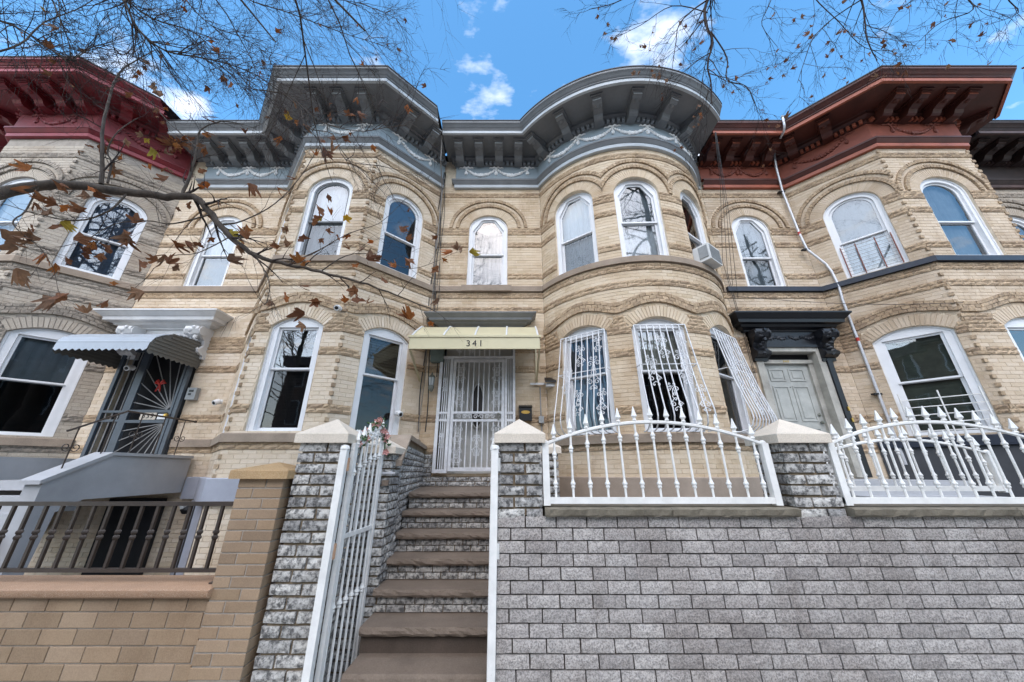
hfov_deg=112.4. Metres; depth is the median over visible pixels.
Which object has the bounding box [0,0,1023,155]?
sky
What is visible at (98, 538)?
iron railing
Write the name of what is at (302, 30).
street tree
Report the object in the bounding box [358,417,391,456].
flower garland
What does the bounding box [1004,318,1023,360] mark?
window
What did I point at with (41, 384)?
window
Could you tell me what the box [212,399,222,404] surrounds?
security camera
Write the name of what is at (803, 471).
brick pillar
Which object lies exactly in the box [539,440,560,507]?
brick pillar
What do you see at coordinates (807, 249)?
conduit pipe
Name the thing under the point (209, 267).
window
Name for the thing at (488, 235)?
window
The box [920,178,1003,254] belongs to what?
window
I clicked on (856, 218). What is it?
window
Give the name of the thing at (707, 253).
air conditioner
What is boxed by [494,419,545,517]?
brick pillar
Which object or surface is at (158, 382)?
ribbon bow
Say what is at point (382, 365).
window
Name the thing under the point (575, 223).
window
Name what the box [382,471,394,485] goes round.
latch
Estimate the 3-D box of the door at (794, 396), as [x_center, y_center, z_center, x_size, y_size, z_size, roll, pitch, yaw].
[5.330,1.418,6.351,0.880,2.060,0.120,0,-21,0]
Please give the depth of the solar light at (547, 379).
6.24 m
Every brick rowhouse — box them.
[0,56,196,457]
[24,65,446,574]
[408,65,776,496]
[696,65,1023,496]
[969,120,1023,239]
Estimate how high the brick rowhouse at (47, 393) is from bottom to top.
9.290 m
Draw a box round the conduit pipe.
[773,115,907,464]
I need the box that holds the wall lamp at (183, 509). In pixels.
[180,506,188,513]
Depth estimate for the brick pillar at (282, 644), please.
2.52 m
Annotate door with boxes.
[81,498,167,574]
[98,353,195,454]
[174,506,195,574]
[438,349,511,473]
[764,364,827,432]
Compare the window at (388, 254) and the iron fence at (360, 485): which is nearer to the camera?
the iron fence at (360, 485)
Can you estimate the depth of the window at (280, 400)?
5.48 m
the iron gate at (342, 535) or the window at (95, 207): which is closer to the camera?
the iron gate at (342, 535)
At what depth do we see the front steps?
2.97 m
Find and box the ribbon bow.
[155,379,165,391]
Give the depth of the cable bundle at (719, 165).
7.26 m
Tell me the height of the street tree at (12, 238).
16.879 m
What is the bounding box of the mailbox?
[519,405,531,420]
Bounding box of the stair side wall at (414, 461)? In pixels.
[388,435,432,554]
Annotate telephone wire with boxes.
[736,296,962,304]
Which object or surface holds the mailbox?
attached to the brick rowhouse at (576, 215)
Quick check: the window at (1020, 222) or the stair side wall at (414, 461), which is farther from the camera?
the window at (1020, 222)
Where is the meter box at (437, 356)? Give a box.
[430,349,444,376]
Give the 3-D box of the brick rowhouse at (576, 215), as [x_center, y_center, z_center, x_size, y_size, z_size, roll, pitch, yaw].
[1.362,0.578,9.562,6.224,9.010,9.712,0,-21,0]
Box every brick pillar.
[187,462,297,681]
[250,419,366,681]
[327,439,406,681]
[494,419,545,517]
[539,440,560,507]
[744,419,846,518]
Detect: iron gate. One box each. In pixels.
[314,420,383,681]
[486,438,494,681]
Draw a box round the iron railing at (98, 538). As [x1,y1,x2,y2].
[0,501,233,583]
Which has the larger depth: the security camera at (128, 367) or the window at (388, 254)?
the window at (388, 254)
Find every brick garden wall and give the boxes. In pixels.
[0,575,214,681]
[496,504,1023,681]
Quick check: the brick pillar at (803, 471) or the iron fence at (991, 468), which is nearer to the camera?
the brick pillar at (803, 471)
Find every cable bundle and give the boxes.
[418,135,445,431]
[715,132,766,417]
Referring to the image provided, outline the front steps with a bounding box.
[341,476,498,681]
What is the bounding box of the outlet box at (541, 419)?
[539,387,543,431]
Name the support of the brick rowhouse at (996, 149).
on the ground
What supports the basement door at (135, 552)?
in the brick rowhouse at (276, 384)
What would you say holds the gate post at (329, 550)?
on the ground
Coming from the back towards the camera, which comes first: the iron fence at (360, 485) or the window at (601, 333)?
the window at (601, 333)
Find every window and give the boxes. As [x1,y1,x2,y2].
[0,178,36,244]
[0,328,87,436]
[52,195,146,279]
[183,217,241,285]
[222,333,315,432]
[245,318,322,430]
[293,178,352,254]
[349,328,407,434]
[376,194,422,278]
[467,217,507,284]
[556,193,598,274]
[563,327,616,433]
[614,180,668,256]
[632,319,702,430]
[663,327,750,430]
[680,192,706,249]
[732,217,785,285]
[823,192,908,278]
[872,326,1002,435]
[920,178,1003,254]
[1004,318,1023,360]
[1012,217,1023,239]
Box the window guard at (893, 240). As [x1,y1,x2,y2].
[840,232,904,276]
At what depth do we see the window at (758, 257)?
7.64 m
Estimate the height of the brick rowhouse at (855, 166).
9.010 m
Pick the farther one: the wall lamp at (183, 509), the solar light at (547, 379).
the solar light at (547, 379)
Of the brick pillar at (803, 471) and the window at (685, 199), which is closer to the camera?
the brick pillar at (803, 471)
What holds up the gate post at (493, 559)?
on the ground
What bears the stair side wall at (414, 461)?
on the ground
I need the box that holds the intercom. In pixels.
[184,388,200,399]
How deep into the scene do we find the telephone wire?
6.18 m
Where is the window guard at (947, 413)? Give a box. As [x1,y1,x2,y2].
[897,386,1000,435]
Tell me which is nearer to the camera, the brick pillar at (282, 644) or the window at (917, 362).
the brick pillar at (282, 644)
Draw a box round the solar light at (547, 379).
[530,377,555,386]
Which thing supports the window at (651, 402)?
in the brick rowhouse at (576, 215)
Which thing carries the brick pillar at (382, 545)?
on the ground
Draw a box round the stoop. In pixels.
[0,452,193,574]
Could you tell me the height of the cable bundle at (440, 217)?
6.664 m
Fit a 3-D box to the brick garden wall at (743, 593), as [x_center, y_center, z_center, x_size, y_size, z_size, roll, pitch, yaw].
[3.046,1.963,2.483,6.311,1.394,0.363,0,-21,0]
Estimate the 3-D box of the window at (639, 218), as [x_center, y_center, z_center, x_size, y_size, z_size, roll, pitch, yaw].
[2.445,-2.206,6.976,0.864,1.840,0.915,-1,-21,2]
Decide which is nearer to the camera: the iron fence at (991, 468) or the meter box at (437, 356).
the iron fence at (991, 468)
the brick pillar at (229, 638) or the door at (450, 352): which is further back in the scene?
the door at (450, 352)
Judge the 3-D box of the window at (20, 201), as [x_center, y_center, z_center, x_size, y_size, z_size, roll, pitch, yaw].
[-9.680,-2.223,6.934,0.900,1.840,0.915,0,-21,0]
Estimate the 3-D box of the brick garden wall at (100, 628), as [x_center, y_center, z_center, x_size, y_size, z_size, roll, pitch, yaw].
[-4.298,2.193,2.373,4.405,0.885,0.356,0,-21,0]
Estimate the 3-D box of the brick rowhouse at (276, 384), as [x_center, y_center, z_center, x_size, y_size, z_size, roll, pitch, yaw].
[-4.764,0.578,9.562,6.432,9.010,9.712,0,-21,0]
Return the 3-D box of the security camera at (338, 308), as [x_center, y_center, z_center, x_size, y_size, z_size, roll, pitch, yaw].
[-2.873,-0.543,5.648,0.110,0.124,0.146,0,-21,0]
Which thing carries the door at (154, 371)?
in the brick rowhouse at (276, 384)
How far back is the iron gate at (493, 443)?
2.58 m
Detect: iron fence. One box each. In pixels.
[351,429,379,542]
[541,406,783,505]
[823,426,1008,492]
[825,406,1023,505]
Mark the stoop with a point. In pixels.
(94, 475)
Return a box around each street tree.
[0,0,481,343]
[58,0,463,235]
[554,0,1023,178]
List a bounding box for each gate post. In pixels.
[301,445,350,681]
[487,445,499,681]
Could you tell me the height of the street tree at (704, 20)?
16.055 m
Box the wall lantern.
[428,372,434,391]
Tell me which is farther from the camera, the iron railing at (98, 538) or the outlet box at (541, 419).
the outlet box at (541, 419)
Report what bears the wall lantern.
attached to the brick rowhouse at (576, 215)
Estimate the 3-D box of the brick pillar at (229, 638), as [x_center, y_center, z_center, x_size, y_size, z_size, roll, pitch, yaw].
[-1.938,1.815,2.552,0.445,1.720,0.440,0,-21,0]
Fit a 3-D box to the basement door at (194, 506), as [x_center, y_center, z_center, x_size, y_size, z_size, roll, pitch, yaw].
[-4.690,2.982,4.922,0.035,1.180,1.000,19,-28,-40]
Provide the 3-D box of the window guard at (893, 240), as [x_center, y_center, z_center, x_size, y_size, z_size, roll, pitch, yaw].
[7.057,-1.695,6.747,0.019,0.680,0.739,19,-28,-41]
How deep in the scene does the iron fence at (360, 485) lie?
3.23 m
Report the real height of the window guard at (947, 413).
0.710 m
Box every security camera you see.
[123,365,135,370]
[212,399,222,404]
[334,305,341,311]
[394,410,402,416]
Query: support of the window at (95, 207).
in the brick rowhouse at (47, 393)
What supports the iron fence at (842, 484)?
on the brick garden wall at (743, 593)
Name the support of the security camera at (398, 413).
attached to the brick rowhouse at (276, 384)
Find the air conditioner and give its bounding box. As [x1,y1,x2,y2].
[692,242,722,268]
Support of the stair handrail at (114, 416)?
on the stoop
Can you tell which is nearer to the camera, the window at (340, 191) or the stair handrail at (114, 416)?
the stair handrail at (114, 416)
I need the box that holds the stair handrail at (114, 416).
[61,410,196,468]

